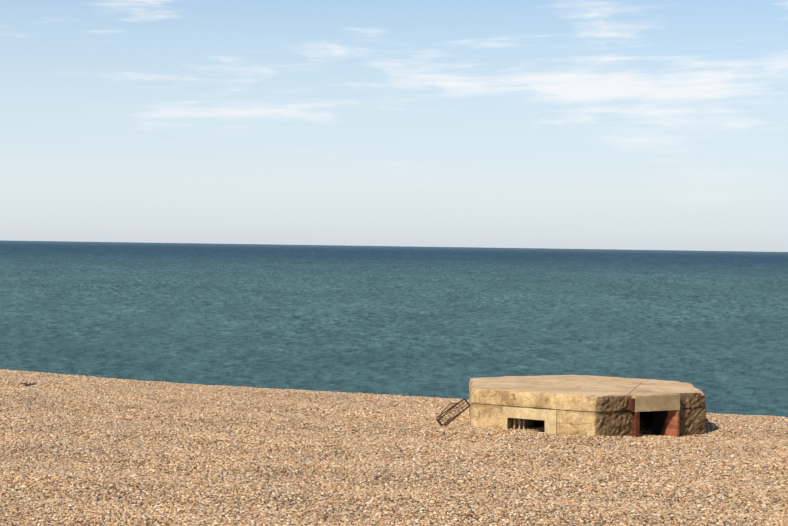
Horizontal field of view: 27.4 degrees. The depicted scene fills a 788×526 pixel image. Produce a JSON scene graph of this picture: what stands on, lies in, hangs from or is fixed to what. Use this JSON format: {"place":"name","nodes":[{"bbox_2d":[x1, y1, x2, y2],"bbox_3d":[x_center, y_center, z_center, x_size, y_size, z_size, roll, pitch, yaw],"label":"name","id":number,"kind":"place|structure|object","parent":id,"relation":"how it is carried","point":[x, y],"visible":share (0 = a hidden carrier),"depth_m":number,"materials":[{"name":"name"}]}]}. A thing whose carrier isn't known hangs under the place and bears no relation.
{"place":"outdoors","nodes":[
{"label":"outdoors","id":0,"kind":"place"},
{"bbox_2d":[20,382,36,385],"bbox_3d":[-11.620,3.845,51.248,0.477,0.113,0.738,1,1,19],"label":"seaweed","id":1,"kind":"object","parent":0,"point":[29,384],"visible":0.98,"depth_m":51.28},
{"bbox_2d":[0,240,787,416],"bbox_3d":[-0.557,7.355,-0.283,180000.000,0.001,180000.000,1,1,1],"label":"sea water","id":2,"kind":"structure","parent":0,"point":[443,322],"depth_m":169.53,"materials":[{"name":"teal liquid"}]},
{"bbox_2d":[0,369,787,525],"bbox_3d":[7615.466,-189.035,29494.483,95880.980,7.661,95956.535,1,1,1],"label":"beach ground","id":3,"kind":"structure","parent":0,"point":[79,450],"depth_m":34.52,"materials":[{"name":"beige gravel"}]},
{"bbox_2d":[436,398,470,426],"bbox_3d":[1.493,3.797,41.424,0.904,0.417,0.549,-39,-1,2],"label":"wire crate","id":4,"kind":"object","parent":3,"relation":"on","point":[445,423],"visible":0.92,"depth_m":41.27,"materials":[{"name":"grey metal"}]},
{"bbox_2d":[469,375,706,436],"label":"pillbox","id":5,"kind":"structure","parent":3,"relation":"on","point":[589,405],"depth_m":40.58,"materials":[{"name":"concrete"}]},
{"bbox_2d":[0,0,787,251],"label":"sky","id":6,"kind":"structure","parent":0,"point":[553,124],"materials":[{"name":"blue"}]}
]}

